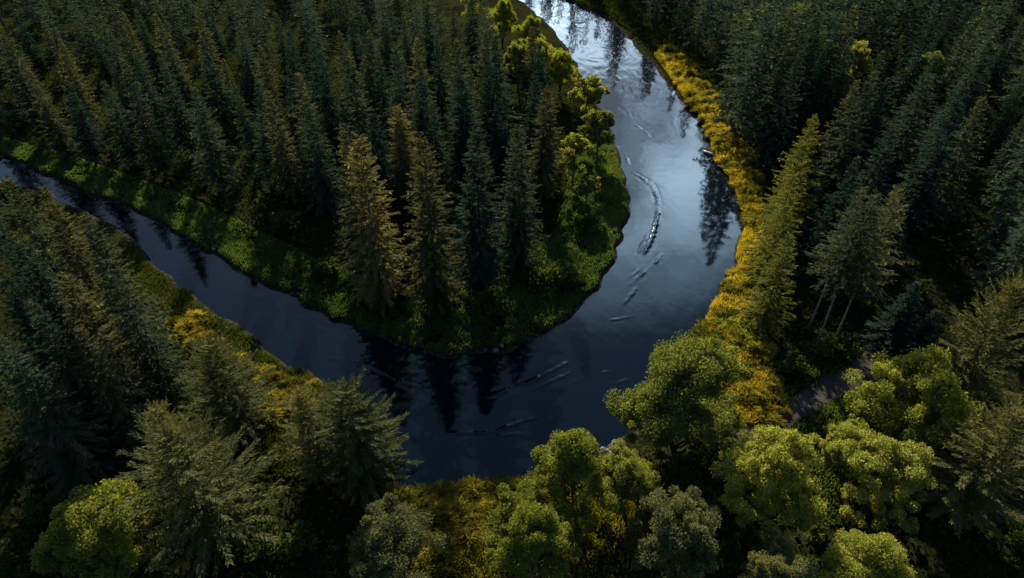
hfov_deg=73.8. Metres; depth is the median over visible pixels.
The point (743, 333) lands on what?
shrub
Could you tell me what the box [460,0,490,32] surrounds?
broadleaf tree
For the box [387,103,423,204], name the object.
spruce
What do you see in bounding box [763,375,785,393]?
grass tussock
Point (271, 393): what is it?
grass tussock
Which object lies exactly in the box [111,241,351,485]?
bank grass
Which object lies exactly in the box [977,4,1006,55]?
spruce
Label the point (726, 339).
grass tussock
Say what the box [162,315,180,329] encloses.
grass tussock
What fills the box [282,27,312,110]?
spruce
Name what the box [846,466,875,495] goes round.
shrub
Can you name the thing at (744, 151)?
grass tussock
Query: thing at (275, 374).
grass tussock
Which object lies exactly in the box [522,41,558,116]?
spruce
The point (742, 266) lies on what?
grass tussock
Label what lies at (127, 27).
spruce
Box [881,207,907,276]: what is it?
spruce
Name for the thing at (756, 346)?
shrub
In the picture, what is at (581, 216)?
shrub
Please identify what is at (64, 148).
spruce
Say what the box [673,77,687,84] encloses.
grass tussock
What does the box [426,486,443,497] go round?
grass tussock
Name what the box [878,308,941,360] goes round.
young spruce
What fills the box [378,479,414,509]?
grass tussock
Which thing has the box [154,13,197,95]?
spruce
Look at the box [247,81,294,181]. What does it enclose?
spruce
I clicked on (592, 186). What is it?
broadleaf tree
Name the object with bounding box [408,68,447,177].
spruce
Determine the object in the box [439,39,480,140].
spruce
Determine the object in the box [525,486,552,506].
grass tussock
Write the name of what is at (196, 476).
broad pine
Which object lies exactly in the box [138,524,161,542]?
shrub
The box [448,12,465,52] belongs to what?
spruce
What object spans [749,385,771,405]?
grass tussock
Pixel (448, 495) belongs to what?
grass tussock
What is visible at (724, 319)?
grass tussock
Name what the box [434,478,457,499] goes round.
grass tussock
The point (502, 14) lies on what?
broadleaf tree
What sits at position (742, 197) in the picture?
grass tussock
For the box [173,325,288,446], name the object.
broad pine
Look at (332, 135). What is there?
spruce
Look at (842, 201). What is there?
spruce
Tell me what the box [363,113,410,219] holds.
spruce
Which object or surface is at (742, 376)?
grass tussock
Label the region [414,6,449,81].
spruce
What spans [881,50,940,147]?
spruce
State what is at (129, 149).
spruce
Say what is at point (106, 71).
spruce
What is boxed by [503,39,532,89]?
broadleaf tree
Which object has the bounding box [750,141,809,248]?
spruce
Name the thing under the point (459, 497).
grass tussock
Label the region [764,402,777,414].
grass tussock
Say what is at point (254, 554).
shrub
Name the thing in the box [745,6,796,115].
spruce
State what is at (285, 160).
spruce
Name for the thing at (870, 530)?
shrub
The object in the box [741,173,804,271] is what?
spruce
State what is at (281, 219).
shrub
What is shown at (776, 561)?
broadleaf tree
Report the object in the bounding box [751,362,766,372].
grass tussock
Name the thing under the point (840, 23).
spruce
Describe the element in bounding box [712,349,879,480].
dirt path
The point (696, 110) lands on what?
grass tussock
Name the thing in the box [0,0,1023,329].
distant forest
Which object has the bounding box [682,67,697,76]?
grass tussock
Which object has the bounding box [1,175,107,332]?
spruce
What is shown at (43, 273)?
spruce
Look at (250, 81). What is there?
spruce
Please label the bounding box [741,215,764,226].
grass tussock
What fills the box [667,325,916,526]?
path grass
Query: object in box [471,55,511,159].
spruce
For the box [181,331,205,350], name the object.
grass tussock
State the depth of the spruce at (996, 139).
135.83 m
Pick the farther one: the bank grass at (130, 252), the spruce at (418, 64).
the spruce at (418, 64)
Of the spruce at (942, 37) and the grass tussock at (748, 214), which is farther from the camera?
the spruce at (942, 37)
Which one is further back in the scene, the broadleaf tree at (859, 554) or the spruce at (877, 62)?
the spruce at (877, 62)
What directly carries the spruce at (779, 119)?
on the ground at (14, 474)
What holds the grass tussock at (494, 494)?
on the ground at (14, 474)
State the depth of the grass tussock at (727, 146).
141.12 m
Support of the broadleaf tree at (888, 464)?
on the ground at (14, 474)
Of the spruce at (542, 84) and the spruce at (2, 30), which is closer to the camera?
the spruce at (542, 84)
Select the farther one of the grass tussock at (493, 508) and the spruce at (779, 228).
the spruce at (779, 228)
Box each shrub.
[0,526,41,556]
[1,440,27,461]
[101,456,151,482]
[132,546,169,577]
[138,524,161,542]
[216,540,238,559]
[240,500,264,523]
[242,516,285,562]
[268,209,302,234]
[269,519,321,562]
[307,255,342,279]
[379,280,406,301]
[433,292,459,311]
[466,279,506,306]
[518,253,549,284]
[526,260,566,292]
[549,258,584,285]
[571,206,601,232]
[712,316,727,329]
[712,493,740,514]
[723,282,744,293]
[726,344,738,357]
[728,312,745,323]
[731,322,753,340]
[735,361,752,377]
[735,521,772,549]
[739,277,754,290]
[744,339,774,363]
[771,360,797,377]
[786,347,806,364]
[789,357,819,379]
[795,552,819,577]
[799,339,833,365]
[803,520,829,543]
[824,335,847,355]
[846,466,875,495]
[850,510,887,535]
[1003,516,1023,553]
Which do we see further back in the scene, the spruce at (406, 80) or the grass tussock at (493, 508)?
the spruce at (406, 80)
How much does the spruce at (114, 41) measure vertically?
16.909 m
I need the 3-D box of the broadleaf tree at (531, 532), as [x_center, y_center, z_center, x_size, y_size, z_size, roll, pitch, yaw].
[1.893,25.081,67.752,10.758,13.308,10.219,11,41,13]
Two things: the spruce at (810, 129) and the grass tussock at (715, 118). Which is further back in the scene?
the grass tussock at (715, 118)
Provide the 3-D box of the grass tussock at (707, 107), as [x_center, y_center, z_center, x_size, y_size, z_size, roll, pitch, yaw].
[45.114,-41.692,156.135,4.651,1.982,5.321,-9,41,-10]
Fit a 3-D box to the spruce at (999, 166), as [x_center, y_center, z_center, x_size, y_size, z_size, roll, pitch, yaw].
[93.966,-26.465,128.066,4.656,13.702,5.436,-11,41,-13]
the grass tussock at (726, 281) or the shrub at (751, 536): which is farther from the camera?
the grass tussock at (726, 281)
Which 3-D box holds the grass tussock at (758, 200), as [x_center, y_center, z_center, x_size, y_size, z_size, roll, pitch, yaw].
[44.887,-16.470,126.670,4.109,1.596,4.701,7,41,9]
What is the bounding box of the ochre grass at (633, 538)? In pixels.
[345,451,667,577]
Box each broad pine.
[113,408,289,577]
[135,399,211,476]
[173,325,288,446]
[275,381,343,483]
[292,365,422,512]
[906,394,1023,544]
[918,266,1023,412]
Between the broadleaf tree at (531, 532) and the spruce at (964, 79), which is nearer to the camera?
the broadleaf tree at (531, 532)
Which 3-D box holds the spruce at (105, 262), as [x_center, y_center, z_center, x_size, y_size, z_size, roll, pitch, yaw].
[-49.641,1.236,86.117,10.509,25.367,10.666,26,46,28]
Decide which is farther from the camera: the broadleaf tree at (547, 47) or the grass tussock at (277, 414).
the broadleaf tree at (547, 47)
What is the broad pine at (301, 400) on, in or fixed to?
on the ground at (14, 474)
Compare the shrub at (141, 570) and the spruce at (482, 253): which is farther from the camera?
the spruce at (482, 253)
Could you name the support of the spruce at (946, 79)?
on the ground at (14, 474)
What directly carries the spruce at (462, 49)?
on the ground at (14, 474)
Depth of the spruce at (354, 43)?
163.82 m
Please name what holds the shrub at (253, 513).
on the ground at (14, 474)
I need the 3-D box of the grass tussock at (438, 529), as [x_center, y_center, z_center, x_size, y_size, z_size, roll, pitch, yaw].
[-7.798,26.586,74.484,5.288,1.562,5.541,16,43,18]
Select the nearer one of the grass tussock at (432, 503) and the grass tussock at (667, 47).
the grass tussock at (432, 503)
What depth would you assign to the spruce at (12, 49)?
168.60 m
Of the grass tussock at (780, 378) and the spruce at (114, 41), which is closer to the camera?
the grass tussock at (780, 378)
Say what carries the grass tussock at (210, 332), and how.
on the ground at (14, 474)
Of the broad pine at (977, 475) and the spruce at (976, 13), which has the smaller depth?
the broad pine at (977, 475)
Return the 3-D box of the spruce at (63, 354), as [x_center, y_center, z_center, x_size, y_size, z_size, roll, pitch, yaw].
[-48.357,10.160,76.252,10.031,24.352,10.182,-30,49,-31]
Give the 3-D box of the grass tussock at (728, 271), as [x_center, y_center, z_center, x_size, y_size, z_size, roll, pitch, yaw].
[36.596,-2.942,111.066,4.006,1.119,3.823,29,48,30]
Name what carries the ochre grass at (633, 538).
on the ground at (14, 474)
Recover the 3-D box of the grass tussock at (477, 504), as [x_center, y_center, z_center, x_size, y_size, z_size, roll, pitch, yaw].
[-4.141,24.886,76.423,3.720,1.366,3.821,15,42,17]
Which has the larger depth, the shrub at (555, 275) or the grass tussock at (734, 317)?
the shrub at (555, 275)
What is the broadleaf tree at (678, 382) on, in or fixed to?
on the ground at (14, 474)
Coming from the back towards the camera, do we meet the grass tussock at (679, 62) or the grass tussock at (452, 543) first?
the grass tussock at (679, 62)
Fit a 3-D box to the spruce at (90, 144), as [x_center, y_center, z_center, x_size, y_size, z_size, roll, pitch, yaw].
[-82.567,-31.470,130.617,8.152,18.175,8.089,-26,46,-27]
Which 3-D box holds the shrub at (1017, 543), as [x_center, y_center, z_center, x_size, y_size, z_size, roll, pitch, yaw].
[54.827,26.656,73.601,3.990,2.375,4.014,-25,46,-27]
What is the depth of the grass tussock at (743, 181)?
131.40 m
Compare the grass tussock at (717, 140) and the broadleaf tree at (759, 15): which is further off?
the broadleaf tree at (759, 15)
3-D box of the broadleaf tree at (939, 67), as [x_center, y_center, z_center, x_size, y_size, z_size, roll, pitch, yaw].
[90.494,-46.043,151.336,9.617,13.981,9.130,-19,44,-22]
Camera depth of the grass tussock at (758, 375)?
91.27 m
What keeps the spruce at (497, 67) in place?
on the ground at (14, 474)
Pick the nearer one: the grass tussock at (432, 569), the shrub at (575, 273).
the grass tussock at (432, 569)
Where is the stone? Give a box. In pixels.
[600,446,608,452]
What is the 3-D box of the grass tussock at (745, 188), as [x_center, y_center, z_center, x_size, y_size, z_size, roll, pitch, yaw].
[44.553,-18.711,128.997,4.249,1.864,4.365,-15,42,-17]
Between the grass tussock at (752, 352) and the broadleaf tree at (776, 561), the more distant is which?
the grass tussock at (752, 352)
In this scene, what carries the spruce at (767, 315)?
on the ground at (14, 474)
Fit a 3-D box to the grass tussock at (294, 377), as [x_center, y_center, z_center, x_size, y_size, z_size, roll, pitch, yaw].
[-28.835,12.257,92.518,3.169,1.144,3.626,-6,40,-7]
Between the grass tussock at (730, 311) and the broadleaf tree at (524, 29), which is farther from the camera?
the broadleaf tree at (524, 29)
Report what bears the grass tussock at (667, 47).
on the ground at (14, 474)
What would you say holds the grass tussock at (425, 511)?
on the ground at (14, 474)
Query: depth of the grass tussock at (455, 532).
74.33 m
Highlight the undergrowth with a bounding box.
[0,32,1023,577]
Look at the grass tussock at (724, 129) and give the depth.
147.36 m
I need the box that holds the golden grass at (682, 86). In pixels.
[654,42,786,424]
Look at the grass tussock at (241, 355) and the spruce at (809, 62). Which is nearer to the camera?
the grass tussock at (241, 355)
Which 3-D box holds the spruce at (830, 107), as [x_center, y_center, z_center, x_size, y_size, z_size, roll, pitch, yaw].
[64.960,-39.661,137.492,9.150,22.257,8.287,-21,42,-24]
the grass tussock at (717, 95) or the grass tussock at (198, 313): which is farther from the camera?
the grass tussock at (717, 95)
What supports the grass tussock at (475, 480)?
on the ground at (14, 474)
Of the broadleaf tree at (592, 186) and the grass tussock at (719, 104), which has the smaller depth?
the broadleaf tree at (592, 186)
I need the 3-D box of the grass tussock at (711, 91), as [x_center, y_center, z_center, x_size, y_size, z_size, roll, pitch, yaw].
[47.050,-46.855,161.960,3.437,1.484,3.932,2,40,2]
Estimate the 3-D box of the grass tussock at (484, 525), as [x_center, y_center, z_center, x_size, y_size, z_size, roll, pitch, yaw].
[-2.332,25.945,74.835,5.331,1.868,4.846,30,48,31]
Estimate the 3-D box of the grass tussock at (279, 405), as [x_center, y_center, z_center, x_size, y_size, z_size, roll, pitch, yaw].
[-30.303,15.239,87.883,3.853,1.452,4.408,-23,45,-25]
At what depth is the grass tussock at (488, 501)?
77.31 m
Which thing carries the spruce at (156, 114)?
on the ground at (14, 474)
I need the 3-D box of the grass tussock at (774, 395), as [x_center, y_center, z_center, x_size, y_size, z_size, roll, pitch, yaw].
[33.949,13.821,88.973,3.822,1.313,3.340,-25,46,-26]
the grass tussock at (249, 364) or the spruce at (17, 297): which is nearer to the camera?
the spruce at (17, 297)
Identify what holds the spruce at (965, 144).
on the ground at (14, 474)
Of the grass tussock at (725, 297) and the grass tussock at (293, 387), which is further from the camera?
the grass tussock at (725, 297)
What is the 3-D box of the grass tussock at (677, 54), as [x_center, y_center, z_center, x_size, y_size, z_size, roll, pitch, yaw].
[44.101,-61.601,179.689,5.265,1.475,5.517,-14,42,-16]
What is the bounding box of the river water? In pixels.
[0,0,742,494]
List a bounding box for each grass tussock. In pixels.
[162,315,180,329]
[168,329,189,343]
[171,307,185,316]
[171,314,200,332]
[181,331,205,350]
[186,308,208,319]
[187,324,206,336]
[196,317,211,324]
[202,329,215,337]
[224,351,247,360]
[235,357,258,370]
[250,372,273,385]
[253,400,286,428]
[257,363,276,374]
[259,387,277,400]
[264,368,284,386]
[266,397,288,417]
[271,371,293,388]
[274,387,290,400]
[280,396,294,418]
[281,384,295,394]
[292,372,309,385]
[303,376,322,388]
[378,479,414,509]
[399,488,415,503]
[407,496,424,514]
[411,542,436,575]
[412,482,435,498]
[412,493,438,511]
[414,504,432,524]
[416,537,448,569]
[422,522,454,546]
[423,491,439,507]
[423,559,448,577]
[424,541,464,577]
[425,495,448,511]
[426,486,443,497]
[427,503,455,530]
[433,559,465,577]
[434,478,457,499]
[437,496,467,510]
[439,491,456,502]
[439,506,461,528]
[441,518,459,535]
[441,543,478,573]
[442,529,457,542]
[444,537,461,560]
[447,506,478,531]
[447,557,462,569]
[448,490,474,512]
[450,524,467,544]
[451,523,484,553]
[452,475,474,498]
[452,501,476,522]
[460,515,482,537]
[461,499,483,520]
[462,486,482,504]
[463,473,493,499]
[468,523,490,549]
[475,481,494,496]
[475,504,489,520]
[476,510,496,543]
[480,494,498,508]
[480,501,508,534]
[481,473,504,484]
[489,491,514,507]
[490,475,525,495]
[509,474,524,483]
[525,469,544,481]
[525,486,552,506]
[543,479,560,500]
[659,43,674,52]
[664,61,679,70]
[670,52,684,59]
[670,68,682,75]
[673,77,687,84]
[675,59,686,63]
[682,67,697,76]
[684,76,699,83]
[684,88,696,97]
[684,96,699,105]
[686,325,708,337]
[689,78,711,89]
[690,106,703,114]
[693,90,705,96]
[695,317,709,328]
[696,115,707,121]
[698,95,711,104]
[700,103,715,113]
[702,122,714,128]
[702,325,714,334]
[703,89,715,94]
[704,129,719,136]
[705,113,724,123]
[706,318,721,327]
[706,329,727,339]
[708,307,727,317]
[710,91,724,100]
[710,136,725,145]
[711,122,725,128]
[711,146,724,152]
[712,100,725,107]
[712,152,734,163]
[714,315,728,323]
[717,141,737,154]
[717,338,728,347]
[718,127,732,136]
[719,279,733,287]
[719,322,735,334]
[721,158,739,171]
[721,295,735,303]
[722,147,738,156]
[722,335,741,343]
[723,166,742,178]
[723,308,738,317]
[724,265,741,276]
[725,281,744,295]
[726,137,747,146]
[726,276,744,286]
[728,305,744,313]
[728,313,744,323]
[729,156,756,169]
[729,178,751,187]
[729,334,747,346]
[730,131,741,138]
[733,319,752,329]
[734,146,757,158]
[735,183,755,196]
[735,192,753,205]
[735,373,746,381]
[737,311,754,320]
[737,389,758,409]
[738,264,752,271]
[738,380,756,392]
[739,202,755,212]
[739,350,750,360]
[740,182,766,196]
[740,210,756,218]
[740,401,764,420]
[741,166,761,177]
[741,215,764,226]
[743,288,757,297]
[744,154,760,168]
[744,170,766,183]
[744,201,769,214]
[744,347,767,360]
[744,361,755,376]
[745,196,762,204]
[746,357,759,366]
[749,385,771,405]
[750,380,762,387]
[751,332,774,344]
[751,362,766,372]
[751,413,765,426]
[754,370,767,383]
[755,355,773,365]
[755,405,768,421]
[756,340,778,359]
[759,365,777,379]
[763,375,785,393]
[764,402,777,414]
[764,409,787,425]
[765,390,783,404]
[767,373,786,382]
[772,403,791,417]
[773,393,793,410]
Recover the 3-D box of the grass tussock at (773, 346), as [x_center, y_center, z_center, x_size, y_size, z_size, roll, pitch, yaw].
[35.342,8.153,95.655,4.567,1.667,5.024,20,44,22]
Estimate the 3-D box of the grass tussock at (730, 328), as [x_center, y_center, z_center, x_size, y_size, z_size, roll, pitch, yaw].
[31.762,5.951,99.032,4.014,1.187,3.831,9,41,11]
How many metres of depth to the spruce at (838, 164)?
116.91 m
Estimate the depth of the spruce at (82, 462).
70.90 m
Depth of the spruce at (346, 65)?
140.12 m
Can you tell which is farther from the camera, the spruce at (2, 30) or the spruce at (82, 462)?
the spruce at (2, 30)
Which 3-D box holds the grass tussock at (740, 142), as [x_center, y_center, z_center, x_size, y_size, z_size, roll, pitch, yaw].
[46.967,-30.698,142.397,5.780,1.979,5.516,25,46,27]
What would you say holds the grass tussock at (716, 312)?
on the ground at (14, 474)
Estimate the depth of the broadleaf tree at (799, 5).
169.45 m
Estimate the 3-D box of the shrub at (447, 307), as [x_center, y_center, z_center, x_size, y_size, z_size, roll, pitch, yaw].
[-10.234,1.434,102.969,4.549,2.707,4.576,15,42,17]
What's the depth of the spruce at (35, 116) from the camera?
136.73 m
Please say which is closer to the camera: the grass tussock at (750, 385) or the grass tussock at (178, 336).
the grass tussock at (750, 385)
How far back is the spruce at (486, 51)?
141.66 m
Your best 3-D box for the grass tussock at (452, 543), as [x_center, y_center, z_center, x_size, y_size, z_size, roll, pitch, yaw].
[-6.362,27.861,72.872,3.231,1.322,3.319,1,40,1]
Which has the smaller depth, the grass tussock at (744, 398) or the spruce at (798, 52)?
the grass tussock at (744, 398)
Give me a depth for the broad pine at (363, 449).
74.50 m
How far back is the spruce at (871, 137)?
129.76 m
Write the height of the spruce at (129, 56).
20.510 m
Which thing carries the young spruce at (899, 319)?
on the ground at (14, 474)
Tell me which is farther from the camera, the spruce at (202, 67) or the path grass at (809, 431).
the spruce at (202, 67)
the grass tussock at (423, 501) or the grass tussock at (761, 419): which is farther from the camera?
the grass tussock at (761, 419)
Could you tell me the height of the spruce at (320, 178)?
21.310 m
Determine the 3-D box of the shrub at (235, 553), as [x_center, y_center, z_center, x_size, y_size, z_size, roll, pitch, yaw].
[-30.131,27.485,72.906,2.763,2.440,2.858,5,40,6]
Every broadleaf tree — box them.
[28,471,186,577]
[347,492,446,577]
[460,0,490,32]
[479,478,582,577]
[486,0,517,47]
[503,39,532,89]
[511,15,546,46]
[524,36,556,73]
[527,427,631,543]
[545,48,578,95]
[554,132,593,183]
[567,74,610,134]
[571,175,600,205]
[576,109,615,163]
[594,437,661,515]
[602,329,754,451]
[627,485,721,577]
[708,424,828,534]
[733,5,774,45]
[738,526,817,577]
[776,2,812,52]
[812,527,927,577]
[818,413,873,473]
[833,427,937,533]
[841,343,983,445]
[842,40,873,100]
[899,50,944,103]
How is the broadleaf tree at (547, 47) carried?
on the ground at (14, 474)
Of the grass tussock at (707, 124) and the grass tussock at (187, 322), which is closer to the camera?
the grass tussock at (187, 322)
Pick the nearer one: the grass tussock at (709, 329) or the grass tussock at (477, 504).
the grass tussock at (477, 504)
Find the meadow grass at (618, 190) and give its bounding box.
[0,135,628,355]
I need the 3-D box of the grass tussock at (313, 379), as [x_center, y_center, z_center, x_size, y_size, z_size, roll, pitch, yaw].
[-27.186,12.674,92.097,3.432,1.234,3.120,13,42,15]
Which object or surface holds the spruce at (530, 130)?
on the ground at (14, 474)
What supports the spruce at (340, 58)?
on the ground at (14, 474)
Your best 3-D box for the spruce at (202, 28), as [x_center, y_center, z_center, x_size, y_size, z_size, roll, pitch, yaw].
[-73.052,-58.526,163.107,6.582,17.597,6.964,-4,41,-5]
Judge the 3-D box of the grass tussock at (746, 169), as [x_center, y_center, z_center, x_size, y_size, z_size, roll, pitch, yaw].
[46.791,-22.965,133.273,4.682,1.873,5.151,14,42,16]
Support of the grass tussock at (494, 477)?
on the ground at (14, 474)
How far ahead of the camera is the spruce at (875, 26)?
161.69 m
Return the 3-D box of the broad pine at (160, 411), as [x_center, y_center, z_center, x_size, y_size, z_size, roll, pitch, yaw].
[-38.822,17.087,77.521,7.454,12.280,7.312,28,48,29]
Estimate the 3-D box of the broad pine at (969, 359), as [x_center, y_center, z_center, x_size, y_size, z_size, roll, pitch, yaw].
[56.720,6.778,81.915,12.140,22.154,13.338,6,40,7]
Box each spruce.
[0,18,21,53]
[0,24,27,70]
[0,24,43,82]
[0,35,40,103]
[0,37,51,117]
[0,229,117,399]
[0,275,111,444]
[0,330,141,511]
[1,35,70,142]
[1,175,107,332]
[11,7,47,71]
[23,298,132,453]
[24,67,80,163]
[24,244,135,366]
[39,186,149,335]
[41,20,61,58]
[51,27,90,94]
[56,272,174,443]
[58,37,104,124]
[62,80,111,163]
[71,324,181,470]
[77,211,181,364]
[88,31,119,84]
[100,80,150,170]
[105,273,202,419]
[107,30,137,103]
[111,71,143,132]
[117,20,166,110]
[119,57,190,178]
[121,12,148,73]
[132,54,176,138]
[134,9,166,85]
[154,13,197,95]
[157,58,205,156]
[164,38,202,113]
[187,86,246,195]
[194,6,227,76]
[198,37,239,131]
[198,45,221,95]
[208,6,229,59]
[221,59,247,116]
[229,80,261,156]
[235,26,265,102]
[238,23,265,88]
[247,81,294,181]
[255,44,290,125]
[261,89,312,204]
[272,12,300,79]
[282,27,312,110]
[284,48,321,134]
[288,72,340,173]
[297,100,348,218]
[305,37,341,118]
[310,44,320,88]
[312,48,350,155]
[333,30,366,105]
[335,53,395,176]
[335,132,411,318]
[336,125,372,277]
[338,47,367,125]
[345,18,366,77]
[349,18,364,55]
[358,15,389,90]
[358,29,392,115]
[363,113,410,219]
[368,53,395,140]
[381,47,418,159]
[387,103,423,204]
[396,57,414,105]
[396,131,469,316]
[398,13,416,74]
[405,36,439,137]
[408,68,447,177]
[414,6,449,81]
[415,100,458,197]
[429,38,452,117]
[438,75,487,187]
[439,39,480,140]
[445,4,466,70]
[446,124,514,294]
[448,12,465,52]
[449,26,476,91]
[470,29,505,118]
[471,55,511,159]
[474,34,521,135]
[478,35,511,97]
[479,90,516,188]
[492,125,549,279]
[512,26,550,103]
[512,70,551,163]
[520,85,565,199]
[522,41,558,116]
[533,82,548,140]
[736,203,794,287]
[736,231,798,341]
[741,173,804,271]
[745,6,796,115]
[745,50,788,136]
[746,50,804,170]
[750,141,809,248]
[758,113,823,223]
[769,9,828,138]
[778,16,819,105]
[782,50,828,158]
[797,4,861,126]
[798,155,860,267]
[802,14,845,108]
[805,37,852,141]
[805,69,879,205]
[806,79,861,183]
[827,181,907,308]
[836,120,900,248]
[844,50,885,131]
[848,77,890,162]
[853,281,923,360]
[855,10,881,79]
[857,73,935,204]
[872,35,904,101]
[873,13,939,123]
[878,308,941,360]
[880,86,970,240]
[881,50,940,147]
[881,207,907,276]
[902,16,981,142]
[907,77,968,185]
[918,36,995,159]
[920,96,987,229]
[928,10,953,72]
[934,5,981,82]
[967,16,995,70]
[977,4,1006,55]
[978,39,1009,96]
[978,99,1017,157]
[984,116,1023,178]
[986,20,1023,87]
[987,75,1023,135]
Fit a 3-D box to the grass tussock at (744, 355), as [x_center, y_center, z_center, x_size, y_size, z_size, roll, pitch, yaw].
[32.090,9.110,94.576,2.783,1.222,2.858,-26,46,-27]
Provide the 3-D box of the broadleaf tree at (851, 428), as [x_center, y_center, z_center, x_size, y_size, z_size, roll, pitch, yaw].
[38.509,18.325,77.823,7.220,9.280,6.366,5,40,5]
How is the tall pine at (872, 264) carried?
on the ground at (14, 474)
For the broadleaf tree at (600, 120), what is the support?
on the ground at (14, 474)
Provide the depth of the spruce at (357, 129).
121.47 m
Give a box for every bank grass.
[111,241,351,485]
[575,0,724,86]
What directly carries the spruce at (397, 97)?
on the ground at (14, 474)
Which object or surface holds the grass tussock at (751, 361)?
on the ground at (14, 474)
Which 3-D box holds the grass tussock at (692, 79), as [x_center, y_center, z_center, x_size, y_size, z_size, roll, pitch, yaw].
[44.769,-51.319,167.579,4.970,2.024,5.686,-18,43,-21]
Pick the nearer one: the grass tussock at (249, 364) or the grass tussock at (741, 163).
the grass tussock at (249, 364)
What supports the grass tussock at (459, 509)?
on the ground at (14, 474)
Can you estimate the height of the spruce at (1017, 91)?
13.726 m
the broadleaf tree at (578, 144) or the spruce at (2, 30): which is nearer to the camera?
the broadleaf tree at (578, 144)
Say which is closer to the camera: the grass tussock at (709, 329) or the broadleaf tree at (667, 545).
the broadleaf tree at (667, 545)
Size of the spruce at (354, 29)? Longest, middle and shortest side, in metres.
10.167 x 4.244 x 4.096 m
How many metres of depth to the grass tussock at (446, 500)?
77.47 m
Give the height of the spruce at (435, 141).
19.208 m
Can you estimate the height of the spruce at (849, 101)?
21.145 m
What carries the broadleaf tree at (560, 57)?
on the ground at (14, 474)
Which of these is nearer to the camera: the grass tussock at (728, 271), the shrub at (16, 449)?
the shrub at (16, 449)
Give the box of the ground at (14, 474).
[0,0,1023,577]
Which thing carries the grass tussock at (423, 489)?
on the ground at (14, 474)
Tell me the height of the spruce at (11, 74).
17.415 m
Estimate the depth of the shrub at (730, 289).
106.53 m
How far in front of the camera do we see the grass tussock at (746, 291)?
105.77 m
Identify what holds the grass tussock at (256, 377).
on the ground at (14, 474)
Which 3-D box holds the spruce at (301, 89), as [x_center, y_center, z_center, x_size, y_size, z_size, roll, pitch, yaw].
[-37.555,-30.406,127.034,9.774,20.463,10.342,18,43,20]
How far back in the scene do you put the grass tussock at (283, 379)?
92.00 m
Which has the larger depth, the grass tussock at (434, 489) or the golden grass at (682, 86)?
the golden grass at (682, 86)
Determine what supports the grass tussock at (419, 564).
on the ground at (14, 474)
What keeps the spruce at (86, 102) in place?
on the ground at (14, 474)
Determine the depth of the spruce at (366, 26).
155.78 m
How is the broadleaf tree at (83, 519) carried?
on the ground at (14, 474)
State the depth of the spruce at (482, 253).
97.72 m
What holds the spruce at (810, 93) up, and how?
on the ground at (14, 474)
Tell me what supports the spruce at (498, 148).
on the ground at (14, 474)
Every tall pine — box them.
[804,186,873,327]
[808,188,882,341]
[825,184,909,344]
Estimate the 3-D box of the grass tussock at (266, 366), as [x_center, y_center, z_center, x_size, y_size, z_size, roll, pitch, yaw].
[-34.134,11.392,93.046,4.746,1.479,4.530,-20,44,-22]
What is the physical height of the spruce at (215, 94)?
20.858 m
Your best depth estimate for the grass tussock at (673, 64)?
174.68 m
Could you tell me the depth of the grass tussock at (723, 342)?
96.52 m
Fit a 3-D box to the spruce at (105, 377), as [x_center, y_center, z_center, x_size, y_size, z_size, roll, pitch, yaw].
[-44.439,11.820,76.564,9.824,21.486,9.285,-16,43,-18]
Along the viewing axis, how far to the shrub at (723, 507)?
75.62 m
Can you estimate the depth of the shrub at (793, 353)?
93.62 m
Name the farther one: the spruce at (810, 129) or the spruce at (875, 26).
the spruce at (875, 26)
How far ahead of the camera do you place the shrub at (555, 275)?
106.51 m
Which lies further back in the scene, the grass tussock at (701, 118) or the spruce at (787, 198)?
the grass tussock at (701, 118)
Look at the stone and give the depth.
84.51 m
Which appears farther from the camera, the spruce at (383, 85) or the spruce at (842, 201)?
the spruce at (383, 85)
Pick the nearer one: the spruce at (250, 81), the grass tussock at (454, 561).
the grass tussock at (454, 561)
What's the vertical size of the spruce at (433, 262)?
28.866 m
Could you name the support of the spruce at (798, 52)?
on the ground at (14, 474)
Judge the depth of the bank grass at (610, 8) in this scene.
193.69 m
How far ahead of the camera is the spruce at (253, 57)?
160.45 m
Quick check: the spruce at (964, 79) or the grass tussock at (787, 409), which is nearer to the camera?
the grass tussock at (787, 409)
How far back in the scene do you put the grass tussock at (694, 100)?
158.75 m
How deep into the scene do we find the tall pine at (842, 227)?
89.94 m
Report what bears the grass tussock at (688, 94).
on the ground at (14, 474)
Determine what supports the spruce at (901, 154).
on the ground at (14, 474)
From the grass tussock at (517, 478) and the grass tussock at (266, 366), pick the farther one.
the grass tussock at (266, 366)
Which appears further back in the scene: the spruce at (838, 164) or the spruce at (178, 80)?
the spruce at (178, 80)
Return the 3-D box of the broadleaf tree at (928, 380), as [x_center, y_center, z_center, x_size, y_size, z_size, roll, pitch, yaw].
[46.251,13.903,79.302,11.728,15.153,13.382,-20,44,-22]
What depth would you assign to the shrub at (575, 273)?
108.42 m
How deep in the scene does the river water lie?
104.60 m
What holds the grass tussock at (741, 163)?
on the ground at (14, 474)
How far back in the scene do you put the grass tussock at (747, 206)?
124.73 m
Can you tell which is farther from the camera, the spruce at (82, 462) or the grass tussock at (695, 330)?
the grass tussock at (695, 330)
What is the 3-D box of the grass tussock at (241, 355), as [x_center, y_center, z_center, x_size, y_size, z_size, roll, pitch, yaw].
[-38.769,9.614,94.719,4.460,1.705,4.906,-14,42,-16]
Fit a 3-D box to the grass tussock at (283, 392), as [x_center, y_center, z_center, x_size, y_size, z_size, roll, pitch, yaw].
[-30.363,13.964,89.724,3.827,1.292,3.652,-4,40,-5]
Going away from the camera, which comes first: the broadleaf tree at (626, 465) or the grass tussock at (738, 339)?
the broadleaf tree at (626, 465)
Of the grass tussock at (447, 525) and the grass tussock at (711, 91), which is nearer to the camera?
the grass tussock at (447, 525)

